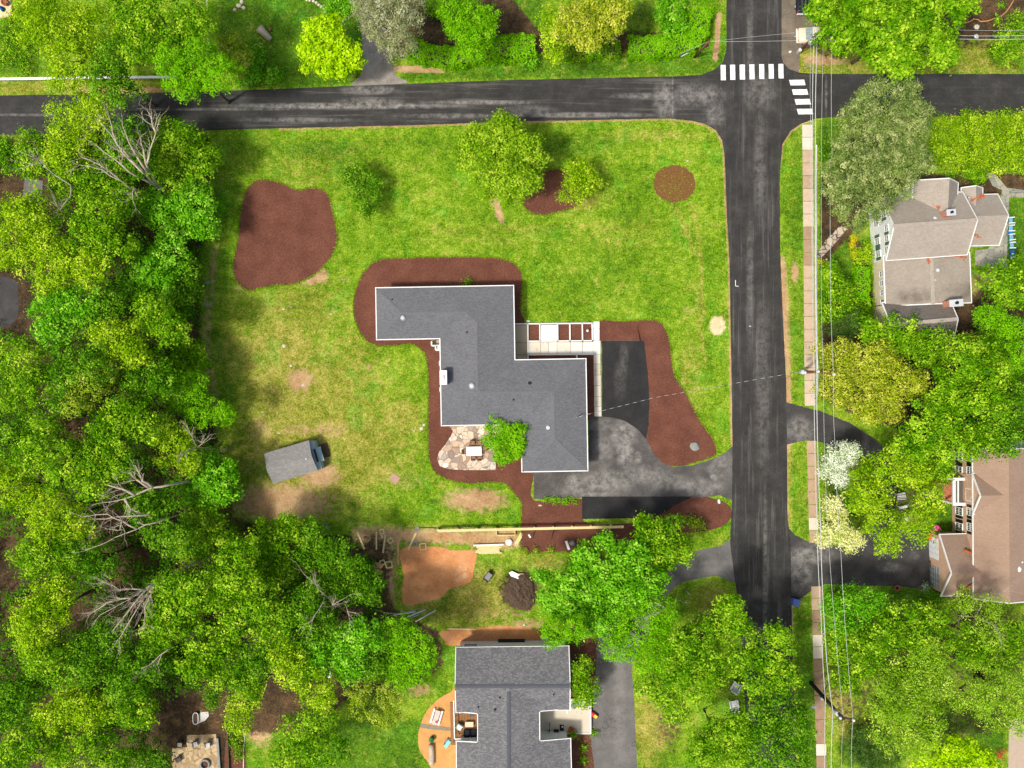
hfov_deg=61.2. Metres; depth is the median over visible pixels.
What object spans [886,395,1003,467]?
deciduous tree
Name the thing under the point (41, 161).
dead tree
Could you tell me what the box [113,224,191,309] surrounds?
deciduous tree
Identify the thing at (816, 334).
cable bundle
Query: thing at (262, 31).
hollow log
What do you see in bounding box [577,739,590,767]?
shrub
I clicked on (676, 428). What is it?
mulch bed
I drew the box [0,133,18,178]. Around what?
deciduous tree
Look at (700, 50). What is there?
utility pole
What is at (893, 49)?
maple tree
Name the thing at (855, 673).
deciduous tree
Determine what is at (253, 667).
deciduous tree
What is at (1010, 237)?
garden chair
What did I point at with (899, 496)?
garden table
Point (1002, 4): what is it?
shrub
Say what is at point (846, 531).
dogwood tree
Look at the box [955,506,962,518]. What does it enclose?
window
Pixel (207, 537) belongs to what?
deciduous tree
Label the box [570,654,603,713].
shrub
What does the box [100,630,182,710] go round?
deciduous tree
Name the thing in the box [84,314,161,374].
deciduous tree
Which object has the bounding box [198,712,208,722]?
concrete pad
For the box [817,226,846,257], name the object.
stepping path
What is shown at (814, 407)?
power line
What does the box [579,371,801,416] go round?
service cable
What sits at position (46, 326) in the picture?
deciduous tree
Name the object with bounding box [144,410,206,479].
deciduous tree
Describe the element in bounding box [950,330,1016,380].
deciduous tree
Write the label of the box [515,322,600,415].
entrance paving
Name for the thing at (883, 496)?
maple tree
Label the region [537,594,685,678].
maple tree
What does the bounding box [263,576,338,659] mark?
deciduous tree
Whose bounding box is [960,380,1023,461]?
deciduous tree
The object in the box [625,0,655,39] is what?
shrub
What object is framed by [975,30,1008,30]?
power line
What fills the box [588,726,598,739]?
plant pot
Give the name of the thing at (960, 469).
window
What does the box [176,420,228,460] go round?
dead tree
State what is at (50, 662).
deciduous tree
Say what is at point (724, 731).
deciduous tree
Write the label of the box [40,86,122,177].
deciduous tree
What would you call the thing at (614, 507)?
driveway strip
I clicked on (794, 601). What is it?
recycling bin
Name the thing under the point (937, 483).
shrub
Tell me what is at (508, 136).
deciduous tree
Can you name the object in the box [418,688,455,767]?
patio
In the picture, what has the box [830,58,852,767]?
power line
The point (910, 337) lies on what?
deciduous tree
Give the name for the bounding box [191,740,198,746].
fireside chair
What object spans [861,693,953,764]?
deciduous tree
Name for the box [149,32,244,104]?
deciduous tree
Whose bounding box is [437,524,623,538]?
unfinished fence
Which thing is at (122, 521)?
dead tree
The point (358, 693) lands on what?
deciduous tree
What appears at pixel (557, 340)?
planter kerbs
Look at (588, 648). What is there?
mulch bed
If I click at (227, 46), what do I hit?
conifer tree
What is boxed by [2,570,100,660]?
deciduous tree
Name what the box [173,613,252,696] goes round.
deciduous tree
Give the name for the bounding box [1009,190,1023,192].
garden wall
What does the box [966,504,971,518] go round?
window
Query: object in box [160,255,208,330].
deciduous tree
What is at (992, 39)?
power line
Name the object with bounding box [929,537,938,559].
garage door
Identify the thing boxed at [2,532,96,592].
deciduous tree
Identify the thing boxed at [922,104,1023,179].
hedge row
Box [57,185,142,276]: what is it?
deciduous tree
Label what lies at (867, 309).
shrub
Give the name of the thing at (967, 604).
deciduous tree
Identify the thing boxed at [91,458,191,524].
dead tree
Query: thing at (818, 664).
sidewalk
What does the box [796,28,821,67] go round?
utility pole
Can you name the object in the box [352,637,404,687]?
deciduous tree
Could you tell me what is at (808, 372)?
utility pole
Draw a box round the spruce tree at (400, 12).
[347,0,427,64]
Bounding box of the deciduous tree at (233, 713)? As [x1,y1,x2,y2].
[220,672,269,740]
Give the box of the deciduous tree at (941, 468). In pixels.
[905,450,959,485]
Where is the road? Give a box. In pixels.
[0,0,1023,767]
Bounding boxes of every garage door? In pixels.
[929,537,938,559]
[930,565,938,589]
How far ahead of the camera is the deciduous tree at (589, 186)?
101.46 m
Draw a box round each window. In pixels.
[464,643,477,645]
[493,643,506,645]
[873,221,878,227]
[874,234,879,247]
[875,247,880,260]
[881,209,885,220]
[884,224,888,231]
[884,231,888,245]
[955,449,962,463]
[955,463,962,472]
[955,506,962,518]
[955,519,962,532]
[966,463,970,474]
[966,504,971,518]
[967,519,971,534]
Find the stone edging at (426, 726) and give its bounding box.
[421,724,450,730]
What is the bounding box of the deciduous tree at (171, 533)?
[119,485,203,560]
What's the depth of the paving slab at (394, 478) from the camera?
104.93 m
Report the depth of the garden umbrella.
103.60 m
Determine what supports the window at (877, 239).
in the cottage
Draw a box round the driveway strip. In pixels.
[582,496,692,518]
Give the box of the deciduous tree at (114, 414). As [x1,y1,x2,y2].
[78,389,166,454]
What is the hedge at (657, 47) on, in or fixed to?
on the ground
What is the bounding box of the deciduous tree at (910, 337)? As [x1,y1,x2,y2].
[855,310,931,365]
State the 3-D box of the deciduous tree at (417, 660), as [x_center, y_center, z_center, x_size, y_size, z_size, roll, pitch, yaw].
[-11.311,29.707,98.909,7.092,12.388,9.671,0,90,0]
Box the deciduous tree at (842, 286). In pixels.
[814,254,863,326]
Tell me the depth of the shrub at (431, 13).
103.44 m
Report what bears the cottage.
on the ground
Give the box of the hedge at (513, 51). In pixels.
[491,33,536,66]
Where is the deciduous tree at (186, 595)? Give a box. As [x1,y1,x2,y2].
[135,563,216,651]
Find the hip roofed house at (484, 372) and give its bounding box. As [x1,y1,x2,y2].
[375,285,587,471]
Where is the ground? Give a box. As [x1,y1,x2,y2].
[0,0,1023,767]
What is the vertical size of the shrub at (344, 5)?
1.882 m
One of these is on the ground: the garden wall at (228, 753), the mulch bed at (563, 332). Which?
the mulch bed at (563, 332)
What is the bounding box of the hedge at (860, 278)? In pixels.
[851,266,871,301]
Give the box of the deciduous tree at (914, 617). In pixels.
[863,595,957,665]
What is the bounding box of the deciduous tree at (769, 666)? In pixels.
[723,617,806,705]
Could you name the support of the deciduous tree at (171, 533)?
on the ground
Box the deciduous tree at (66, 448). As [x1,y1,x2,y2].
[6,406,101,497]
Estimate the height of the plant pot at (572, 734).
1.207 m
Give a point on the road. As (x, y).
(754, 122)
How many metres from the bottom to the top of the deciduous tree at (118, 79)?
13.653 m
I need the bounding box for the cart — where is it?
[444,738,450,747]
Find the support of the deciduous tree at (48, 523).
on the ground
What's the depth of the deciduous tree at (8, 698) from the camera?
94.26 m
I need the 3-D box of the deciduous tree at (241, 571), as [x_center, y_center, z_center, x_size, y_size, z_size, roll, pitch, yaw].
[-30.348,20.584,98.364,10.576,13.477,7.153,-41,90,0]
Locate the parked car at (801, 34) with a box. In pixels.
[794,26,834,44]
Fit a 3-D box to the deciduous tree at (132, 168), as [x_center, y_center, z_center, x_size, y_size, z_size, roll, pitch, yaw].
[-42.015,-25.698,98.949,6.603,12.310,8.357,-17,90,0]
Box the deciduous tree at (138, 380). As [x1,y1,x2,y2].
[110,336,184,401]
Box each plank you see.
[357,532,364,548]
[382,535,385,552]
[397,542,398,564]
[407,533,416,549]
[447,628,475,629]
[473,544,502,545]
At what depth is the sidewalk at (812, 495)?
104.95 m
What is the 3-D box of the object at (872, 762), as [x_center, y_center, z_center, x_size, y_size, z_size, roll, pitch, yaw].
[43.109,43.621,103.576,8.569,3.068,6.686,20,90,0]
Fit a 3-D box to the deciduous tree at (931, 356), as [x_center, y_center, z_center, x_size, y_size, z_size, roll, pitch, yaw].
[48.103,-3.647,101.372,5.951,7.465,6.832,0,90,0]
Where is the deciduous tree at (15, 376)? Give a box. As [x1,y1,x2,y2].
[0,332,55,414]
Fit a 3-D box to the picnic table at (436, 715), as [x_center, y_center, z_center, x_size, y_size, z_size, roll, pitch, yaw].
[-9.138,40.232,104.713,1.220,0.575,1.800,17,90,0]
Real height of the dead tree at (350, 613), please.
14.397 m
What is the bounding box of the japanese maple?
[480,414,531,469]
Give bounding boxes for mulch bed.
[224,736,245,767]
[232,179,337,290]
[353,256,731,553]
[515,324,593,369]
[522,169,581,215]
[568,626,596,767]
[598,319,716,465]
[654,165,695,202]
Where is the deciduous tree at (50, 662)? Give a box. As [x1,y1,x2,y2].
[11,626,93,695]
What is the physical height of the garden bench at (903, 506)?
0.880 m
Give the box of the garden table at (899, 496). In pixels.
[894,492,905,500]
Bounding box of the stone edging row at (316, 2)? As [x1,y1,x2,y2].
[306,0,349,21]
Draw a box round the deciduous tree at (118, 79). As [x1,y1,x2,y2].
[78,31,156,113]
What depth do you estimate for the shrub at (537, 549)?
104.64 m
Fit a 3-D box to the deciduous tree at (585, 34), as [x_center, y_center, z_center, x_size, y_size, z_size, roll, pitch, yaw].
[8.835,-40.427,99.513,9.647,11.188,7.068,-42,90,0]
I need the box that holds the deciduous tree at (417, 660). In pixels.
[376,611,439,699]
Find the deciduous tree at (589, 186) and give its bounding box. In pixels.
[554,155,610,207]
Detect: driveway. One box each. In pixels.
[0,276,18,326]
[534,340,732,499]
[591,541,734,767]
[786,403,930,598]
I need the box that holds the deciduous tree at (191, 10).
[104,0,223,68]
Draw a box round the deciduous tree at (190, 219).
[131,171,229,247]
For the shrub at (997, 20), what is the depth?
104.10 m
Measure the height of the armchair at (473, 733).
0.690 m
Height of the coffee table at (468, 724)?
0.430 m
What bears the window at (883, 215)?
in the cottage
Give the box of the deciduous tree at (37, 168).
[9,121,59,186]
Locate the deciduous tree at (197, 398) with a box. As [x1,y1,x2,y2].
[157,367,239,431]
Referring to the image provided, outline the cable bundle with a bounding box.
[815,145,817,369]
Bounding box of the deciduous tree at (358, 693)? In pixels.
[341,670,408,734]
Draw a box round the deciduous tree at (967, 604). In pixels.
[936,584,1010,649]
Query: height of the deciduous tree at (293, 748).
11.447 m
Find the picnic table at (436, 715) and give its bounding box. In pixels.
[429,708,442,724]
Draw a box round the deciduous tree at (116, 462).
[63,428,145,505]
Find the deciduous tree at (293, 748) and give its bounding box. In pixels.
[262,694,355,767]
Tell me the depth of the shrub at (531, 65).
104.03 m
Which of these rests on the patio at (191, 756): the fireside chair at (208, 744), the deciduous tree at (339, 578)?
the fireside chair at (208, 744)
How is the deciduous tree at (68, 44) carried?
on the ground
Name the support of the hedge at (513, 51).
on the ground
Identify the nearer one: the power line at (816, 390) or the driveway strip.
the power line at (816, 390)
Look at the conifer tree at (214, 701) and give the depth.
100.32 m
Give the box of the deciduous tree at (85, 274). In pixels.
[24,236,114,301]
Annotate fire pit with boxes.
[199,759,209,767]
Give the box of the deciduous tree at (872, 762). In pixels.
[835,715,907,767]
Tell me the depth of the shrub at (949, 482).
104.14 m
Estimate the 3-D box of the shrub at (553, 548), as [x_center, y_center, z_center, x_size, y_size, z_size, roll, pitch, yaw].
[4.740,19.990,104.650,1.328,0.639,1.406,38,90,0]
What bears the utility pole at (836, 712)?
on the ground
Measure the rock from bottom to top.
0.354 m
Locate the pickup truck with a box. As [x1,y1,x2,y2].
[794,0,810,14]
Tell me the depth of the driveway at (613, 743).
104.98 m
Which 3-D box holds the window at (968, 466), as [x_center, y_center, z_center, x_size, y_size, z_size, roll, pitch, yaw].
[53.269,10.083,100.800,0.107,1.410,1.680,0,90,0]
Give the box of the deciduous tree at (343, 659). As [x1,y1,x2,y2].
[293,613,388,691]
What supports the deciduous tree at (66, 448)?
on the ground
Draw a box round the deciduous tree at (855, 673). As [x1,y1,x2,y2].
[821,620,898,700]
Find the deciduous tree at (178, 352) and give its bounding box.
[166,334,217,380]
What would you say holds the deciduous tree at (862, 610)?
on the ground
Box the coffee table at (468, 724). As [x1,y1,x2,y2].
[465,722,472,726]
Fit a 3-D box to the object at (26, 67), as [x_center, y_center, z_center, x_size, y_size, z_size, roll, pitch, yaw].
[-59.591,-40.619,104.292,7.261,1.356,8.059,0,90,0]
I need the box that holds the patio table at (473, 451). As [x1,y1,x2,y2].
[466,447,481,455]
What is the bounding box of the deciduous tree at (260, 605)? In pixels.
[214,573,297,650]
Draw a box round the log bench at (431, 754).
[427,744,433,765]
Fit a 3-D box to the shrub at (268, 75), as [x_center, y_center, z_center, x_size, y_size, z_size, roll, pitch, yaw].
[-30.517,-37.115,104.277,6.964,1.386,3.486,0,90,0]
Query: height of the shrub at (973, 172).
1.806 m
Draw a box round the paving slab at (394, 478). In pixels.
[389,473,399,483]
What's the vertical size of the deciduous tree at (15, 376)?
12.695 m
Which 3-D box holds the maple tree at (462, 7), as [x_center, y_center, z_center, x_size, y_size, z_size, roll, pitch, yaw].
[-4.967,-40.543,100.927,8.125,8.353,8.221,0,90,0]
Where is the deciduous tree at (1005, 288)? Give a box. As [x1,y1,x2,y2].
[972,251,1023,311]
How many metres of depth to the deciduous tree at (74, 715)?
94.24 m
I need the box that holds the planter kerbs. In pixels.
[515,323,593,358]
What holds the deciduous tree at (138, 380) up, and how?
on the ground
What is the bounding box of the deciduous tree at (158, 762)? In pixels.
[115,729,176,767]
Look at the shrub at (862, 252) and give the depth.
104.25 m
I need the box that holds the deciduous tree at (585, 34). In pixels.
[550,0,633,53]
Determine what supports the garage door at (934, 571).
in the brick house at (980, 546)
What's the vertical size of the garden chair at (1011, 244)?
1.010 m
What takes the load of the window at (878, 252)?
in the cottage
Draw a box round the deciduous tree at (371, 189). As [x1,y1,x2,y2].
[335,159,387,220]
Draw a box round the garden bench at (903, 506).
[897,504,907,509]
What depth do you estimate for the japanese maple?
100.97 m
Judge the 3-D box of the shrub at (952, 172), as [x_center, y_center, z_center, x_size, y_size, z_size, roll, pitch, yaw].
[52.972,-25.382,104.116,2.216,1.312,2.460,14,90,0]
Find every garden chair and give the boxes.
[728,699,739,712]
[730,680,741,694]
[1006,224,1014,230]
[1007,217,1014,223]
[1007,233,1015,240]
[1009,242,1015,247]
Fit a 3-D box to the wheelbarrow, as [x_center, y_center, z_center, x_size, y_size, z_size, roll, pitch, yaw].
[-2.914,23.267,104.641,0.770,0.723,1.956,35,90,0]
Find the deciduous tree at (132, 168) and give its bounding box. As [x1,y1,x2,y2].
[96,110,164,182]
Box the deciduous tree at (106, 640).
[60,614,141,692]
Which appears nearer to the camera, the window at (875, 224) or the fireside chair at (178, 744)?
the window at (875, 224)
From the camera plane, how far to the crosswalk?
104.96 m
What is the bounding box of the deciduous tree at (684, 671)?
[643,592,757,712]
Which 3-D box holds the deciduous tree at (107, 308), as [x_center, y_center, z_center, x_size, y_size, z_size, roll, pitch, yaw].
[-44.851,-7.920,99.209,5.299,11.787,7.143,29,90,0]
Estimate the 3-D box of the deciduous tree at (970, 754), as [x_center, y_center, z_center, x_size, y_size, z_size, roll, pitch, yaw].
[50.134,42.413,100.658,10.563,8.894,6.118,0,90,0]
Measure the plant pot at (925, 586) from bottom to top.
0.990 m
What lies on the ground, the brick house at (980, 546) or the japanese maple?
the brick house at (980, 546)
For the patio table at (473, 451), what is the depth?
104.23 m
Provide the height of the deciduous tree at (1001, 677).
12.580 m
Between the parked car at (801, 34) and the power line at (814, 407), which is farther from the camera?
the parked car at (801, 34)
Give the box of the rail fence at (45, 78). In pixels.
[0,75,175,79]
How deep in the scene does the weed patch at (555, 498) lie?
104.60 m
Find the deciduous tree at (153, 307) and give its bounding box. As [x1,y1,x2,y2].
[128,288,194,349]
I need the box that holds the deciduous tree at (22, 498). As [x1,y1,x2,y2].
[0,458,67,521]
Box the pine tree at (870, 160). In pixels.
[819,71,939,238]
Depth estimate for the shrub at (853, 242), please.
104.53 m
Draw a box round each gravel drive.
[352,0,406,85]
[781,0,828,71]
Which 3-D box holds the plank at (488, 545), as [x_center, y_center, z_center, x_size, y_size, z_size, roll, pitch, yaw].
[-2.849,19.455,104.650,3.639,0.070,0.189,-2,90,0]
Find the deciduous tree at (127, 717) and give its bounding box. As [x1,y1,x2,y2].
[0,686,160,767]
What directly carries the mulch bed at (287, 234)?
on the ground
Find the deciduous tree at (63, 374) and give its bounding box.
[36,341,123,421]
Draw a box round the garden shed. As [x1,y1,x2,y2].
[264,440,330,483]
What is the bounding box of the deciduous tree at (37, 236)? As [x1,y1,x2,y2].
[0,184,74,283]
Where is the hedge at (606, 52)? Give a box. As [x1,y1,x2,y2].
[561,40,620,63]
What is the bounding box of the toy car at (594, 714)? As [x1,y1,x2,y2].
[591,711,597,718]
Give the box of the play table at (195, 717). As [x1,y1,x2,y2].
[192,712,198,724]
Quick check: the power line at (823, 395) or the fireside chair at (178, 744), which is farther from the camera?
the fireside chair at (178, 744)
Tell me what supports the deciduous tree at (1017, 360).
on the ground
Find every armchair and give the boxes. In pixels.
[464,730,469,737]
[470,729,476,737]
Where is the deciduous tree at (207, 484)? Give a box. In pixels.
[177,447,244,517]
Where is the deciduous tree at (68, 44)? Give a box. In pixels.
[5,0,122,98]
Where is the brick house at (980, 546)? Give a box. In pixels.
[929,440,1023,603]
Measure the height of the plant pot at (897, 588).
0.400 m
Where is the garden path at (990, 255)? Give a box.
[975,173,1023,269]
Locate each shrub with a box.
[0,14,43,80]
[227,731,246,763]
[233,63,286,89]
[243,41,269,81]
[318,0,357,25]
[422,0,450,18]
[459,275,477,285]
[519,49,541,72]
[520,545,530,555]
[530,546,540,554]
[545,544,555,554]
[570,654,603,713]
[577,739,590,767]
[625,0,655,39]
[651,0,693,40]
[682,512,708,534]
[690,0,720,14]
[816,136,835,167]
[848,235,858,249]
[848,298,875,332]
[851,239,875,265]
[919,584,949,607]
[923,475,946,492]
[924,134,950,172]
[935,473,951,490]
[944,164,961,179]
[957,162,990,185]
[985,13,1006,63]
[997,0,1006,9]
[997,748,1008,759]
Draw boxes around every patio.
[172,734,217,767]
[418,688,455,767]
[437,425,519,469]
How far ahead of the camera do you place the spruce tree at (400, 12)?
94.52 m
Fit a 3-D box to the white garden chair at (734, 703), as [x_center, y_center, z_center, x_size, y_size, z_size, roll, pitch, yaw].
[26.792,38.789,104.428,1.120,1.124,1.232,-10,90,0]
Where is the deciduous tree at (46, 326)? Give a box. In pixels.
[23,280,107,355]
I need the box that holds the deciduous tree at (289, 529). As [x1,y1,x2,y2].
[242,507,307,589]
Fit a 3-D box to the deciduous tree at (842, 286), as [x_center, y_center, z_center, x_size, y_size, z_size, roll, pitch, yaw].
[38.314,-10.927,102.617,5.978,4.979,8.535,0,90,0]
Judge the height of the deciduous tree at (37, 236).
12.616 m
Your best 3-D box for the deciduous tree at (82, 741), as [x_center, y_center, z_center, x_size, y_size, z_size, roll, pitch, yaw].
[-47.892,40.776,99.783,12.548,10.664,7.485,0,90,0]
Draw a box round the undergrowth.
[0,133,430,767]
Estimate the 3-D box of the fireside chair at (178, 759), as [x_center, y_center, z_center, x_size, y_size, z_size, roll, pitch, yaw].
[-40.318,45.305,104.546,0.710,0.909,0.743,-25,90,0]
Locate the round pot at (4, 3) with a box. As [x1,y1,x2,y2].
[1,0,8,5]
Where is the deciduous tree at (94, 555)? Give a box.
[57,534,135,590]
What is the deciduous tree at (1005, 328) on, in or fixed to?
on the ground
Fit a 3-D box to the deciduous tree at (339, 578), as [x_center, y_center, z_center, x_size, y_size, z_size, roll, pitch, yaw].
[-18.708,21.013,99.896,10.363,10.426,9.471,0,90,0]
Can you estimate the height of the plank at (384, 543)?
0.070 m
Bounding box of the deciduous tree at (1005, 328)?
[971,301,1023,350]
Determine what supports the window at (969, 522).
in the brick house at (980, 546)
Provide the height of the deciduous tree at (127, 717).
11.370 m
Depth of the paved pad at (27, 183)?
104.98 m
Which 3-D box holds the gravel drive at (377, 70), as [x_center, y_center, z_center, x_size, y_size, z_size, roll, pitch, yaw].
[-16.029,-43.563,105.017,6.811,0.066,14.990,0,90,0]
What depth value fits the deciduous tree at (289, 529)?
97.20 m
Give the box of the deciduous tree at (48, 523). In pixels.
[23,482,106,550]
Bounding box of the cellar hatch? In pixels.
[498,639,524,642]
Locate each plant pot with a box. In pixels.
[567,728,579,739]
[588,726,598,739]
[894,585,900,591]
[918,580,930,592]
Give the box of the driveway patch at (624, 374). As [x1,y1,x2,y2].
[602,341,649,437]
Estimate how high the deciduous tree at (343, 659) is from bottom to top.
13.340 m
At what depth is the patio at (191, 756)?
104.96 m
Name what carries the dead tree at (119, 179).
on the ground
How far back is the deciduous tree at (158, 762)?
99.72 m
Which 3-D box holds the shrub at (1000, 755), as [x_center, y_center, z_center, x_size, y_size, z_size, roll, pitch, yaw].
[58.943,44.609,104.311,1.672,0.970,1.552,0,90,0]
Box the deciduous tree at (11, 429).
[0,402,56,465]
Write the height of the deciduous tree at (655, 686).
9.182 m
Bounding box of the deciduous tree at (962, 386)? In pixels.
[921,331,1015,424]
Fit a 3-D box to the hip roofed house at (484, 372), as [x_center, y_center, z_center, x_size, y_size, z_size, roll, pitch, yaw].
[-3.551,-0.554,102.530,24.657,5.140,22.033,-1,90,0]
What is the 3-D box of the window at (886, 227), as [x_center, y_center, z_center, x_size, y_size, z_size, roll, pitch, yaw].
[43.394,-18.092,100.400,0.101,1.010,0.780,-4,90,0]
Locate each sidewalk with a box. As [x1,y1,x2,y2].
[802,125,814,405]
[807,441,818,542]
[811,586,826,767]
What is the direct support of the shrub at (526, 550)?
on the mulch bed at (452, 271)
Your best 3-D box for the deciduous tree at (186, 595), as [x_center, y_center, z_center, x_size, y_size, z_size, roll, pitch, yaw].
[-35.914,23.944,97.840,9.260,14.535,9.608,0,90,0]
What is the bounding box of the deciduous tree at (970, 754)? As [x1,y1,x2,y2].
[909,728,1003,767]
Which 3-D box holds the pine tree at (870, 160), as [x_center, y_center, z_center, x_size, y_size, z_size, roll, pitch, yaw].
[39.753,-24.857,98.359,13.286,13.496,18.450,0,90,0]
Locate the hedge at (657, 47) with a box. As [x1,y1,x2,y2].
[626,6,712,63]
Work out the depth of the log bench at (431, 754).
104.40 m
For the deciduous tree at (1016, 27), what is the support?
on the ground
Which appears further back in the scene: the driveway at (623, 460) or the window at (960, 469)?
the driveway at (623, 460)
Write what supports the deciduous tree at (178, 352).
on the ground
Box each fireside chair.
[173,755,181,762]
[176,741,182,746]
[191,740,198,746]
[203,741,210,746]
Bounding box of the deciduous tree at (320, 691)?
[265,640,340,716]
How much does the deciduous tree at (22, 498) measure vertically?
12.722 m
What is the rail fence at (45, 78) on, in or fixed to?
on the ground
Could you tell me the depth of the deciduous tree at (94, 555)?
93.31 m
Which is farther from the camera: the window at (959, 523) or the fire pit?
the fire pit
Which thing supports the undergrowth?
on the ground
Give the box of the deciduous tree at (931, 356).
[905,322,960,374]
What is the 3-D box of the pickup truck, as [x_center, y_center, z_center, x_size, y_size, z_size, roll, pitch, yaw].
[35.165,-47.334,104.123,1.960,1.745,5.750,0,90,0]
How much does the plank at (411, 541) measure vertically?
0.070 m
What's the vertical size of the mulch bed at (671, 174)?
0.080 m
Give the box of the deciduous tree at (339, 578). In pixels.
[298,531,387,610]
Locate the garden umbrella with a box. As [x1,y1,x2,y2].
[0,6,7,12]
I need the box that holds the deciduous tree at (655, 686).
[632,665,694,727]
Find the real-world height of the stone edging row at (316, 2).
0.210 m
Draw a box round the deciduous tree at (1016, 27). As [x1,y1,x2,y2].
[986,7,1023,68]
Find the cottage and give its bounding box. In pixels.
[869,178,1008,349]
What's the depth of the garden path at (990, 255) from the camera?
104.97 m
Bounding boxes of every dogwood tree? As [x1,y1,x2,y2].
[811,492,866,555]
[814,439,866,493]
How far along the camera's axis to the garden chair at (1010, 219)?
104.42 m
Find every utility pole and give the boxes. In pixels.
[673,40,709,58]
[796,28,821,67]
[799,370,835,375]
[809,681,854,721]
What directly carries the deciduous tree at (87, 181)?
on the ground
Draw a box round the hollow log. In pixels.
[257,25,272,41]
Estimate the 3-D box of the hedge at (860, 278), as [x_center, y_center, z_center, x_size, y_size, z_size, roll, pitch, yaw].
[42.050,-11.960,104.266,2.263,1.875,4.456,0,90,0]
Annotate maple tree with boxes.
[292,11,368,82]
[433,0,503,62]
[529,524,673,651]
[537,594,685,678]
[627,509,698,577]
[797,0,982,85]
[806,336,931,427]
[841,443,949,558]
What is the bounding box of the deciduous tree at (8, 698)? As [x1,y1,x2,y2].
[0,650,54,737]
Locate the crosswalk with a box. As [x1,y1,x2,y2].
[721,64,811,113]
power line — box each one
[710,32,816,41]
[810,43,814,371]
[812,26,825,767]
[815,25,832,767]
[821,34,843,767]
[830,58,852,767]
[970,39,1014,39]
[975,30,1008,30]
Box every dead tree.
[12,142,105,217]
[66,151,143,213]
[69,497,191,553]
[73,548,222,658]
[80,97,176,195]
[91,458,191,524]
[130,628,198,681]
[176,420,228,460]
[289,558,363,643]
[644,588,689,639]
[953,589,1015,653]
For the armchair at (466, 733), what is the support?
on the gabled house at (514, 697)
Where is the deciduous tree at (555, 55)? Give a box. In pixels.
[534,2,571,68]
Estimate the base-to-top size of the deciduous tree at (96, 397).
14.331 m
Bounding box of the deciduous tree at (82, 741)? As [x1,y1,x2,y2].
[33,714,136,767]
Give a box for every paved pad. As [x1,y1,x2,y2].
[23,178,42,199]
[1008,719,1023,767]
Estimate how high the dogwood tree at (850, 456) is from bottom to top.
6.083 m
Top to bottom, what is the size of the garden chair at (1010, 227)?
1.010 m
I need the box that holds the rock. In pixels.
[690,442,698,450]
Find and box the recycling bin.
[790,596,799,606]
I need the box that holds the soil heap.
[504,573,535,610]
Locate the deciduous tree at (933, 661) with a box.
[870,629,967,726]
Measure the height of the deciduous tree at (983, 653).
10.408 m
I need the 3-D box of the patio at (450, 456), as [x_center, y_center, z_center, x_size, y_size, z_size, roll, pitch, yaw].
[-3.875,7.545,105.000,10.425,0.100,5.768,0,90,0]
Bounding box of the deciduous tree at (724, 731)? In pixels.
[680,698,763,767]
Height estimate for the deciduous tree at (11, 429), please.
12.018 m
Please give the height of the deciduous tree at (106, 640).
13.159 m
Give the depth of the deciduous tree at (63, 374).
92.00 m
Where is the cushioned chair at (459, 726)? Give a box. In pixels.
[455,722,463,730]
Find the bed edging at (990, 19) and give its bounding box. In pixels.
[963,0,1013,23]
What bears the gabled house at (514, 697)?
on the ground
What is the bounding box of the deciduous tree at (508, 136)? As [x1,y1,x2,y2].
[449,108,553,206]
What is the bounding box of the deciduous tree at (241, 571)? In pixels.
[199,525,264,618]
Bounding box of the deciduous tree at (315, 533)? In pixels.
[282,508,330,577]
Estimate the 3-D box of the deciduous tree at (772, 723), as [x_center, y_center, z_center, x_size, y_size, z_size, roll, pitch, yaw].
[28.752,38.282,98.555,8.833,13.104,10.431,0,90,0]
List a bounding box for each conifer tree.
[198,680,224,714]
[214,24,255,79]
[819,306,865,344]
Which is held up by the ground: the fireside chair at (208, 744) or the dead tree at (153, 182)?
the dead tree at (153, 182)
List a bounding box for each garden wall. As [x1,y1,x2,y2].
[216,737,220,767]
[226,728,229,767]
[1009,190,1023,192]
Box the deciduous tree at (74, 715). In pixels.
[27,682,114,740]
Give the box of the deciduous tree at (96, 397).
[58,356,122,422]
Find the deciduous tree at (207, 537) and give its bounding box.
[174,495,241,570]
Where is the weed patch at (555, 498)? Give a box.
[539,494,581,506]
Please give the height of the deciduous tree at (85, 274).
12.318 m
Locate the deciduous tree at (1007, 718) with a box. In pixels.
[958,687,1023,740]
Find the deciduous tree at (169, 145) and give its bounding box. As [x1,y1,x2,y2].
[148,109,223,200]
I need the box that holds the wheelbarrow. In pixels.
[481,570,492,584]
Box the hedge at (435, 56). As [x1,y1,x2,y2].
[404,35,496,70]
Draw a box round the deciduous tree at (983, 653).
[944,616,1023,678]
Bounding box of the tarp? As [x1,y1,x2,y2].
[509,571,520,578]
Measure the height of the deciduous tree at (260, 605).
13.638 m
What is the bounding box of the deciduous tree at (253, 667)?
[223,631,280,707]
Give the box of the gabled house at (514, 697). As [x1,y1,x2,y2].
[450,640,590,767]
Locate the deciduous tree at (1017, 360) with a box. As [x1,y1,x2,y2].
[994,337,1023,393]
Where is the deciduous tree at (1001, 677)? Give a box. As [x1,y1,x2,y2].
[950,649,1023,721]
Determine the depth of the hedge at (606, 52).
103.64 m
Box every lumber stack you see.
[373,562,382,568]
[475,545,501,553]
[514,532,522,546]
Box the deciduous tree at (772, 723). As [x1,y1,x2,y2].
[736,686,818,767]
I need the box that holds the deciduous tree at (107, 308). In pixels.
[77,276,141,338]
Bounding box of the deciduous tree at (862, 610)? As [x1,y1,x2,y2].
[814,578,894,648]
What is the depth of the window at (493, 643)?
103.38 m
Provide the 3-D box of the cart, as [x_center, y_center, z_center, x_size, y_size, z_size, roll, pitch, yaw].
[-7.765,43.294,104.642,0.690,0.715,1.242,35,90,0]
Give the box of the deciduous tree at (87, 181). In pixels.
[44,148,150,219]

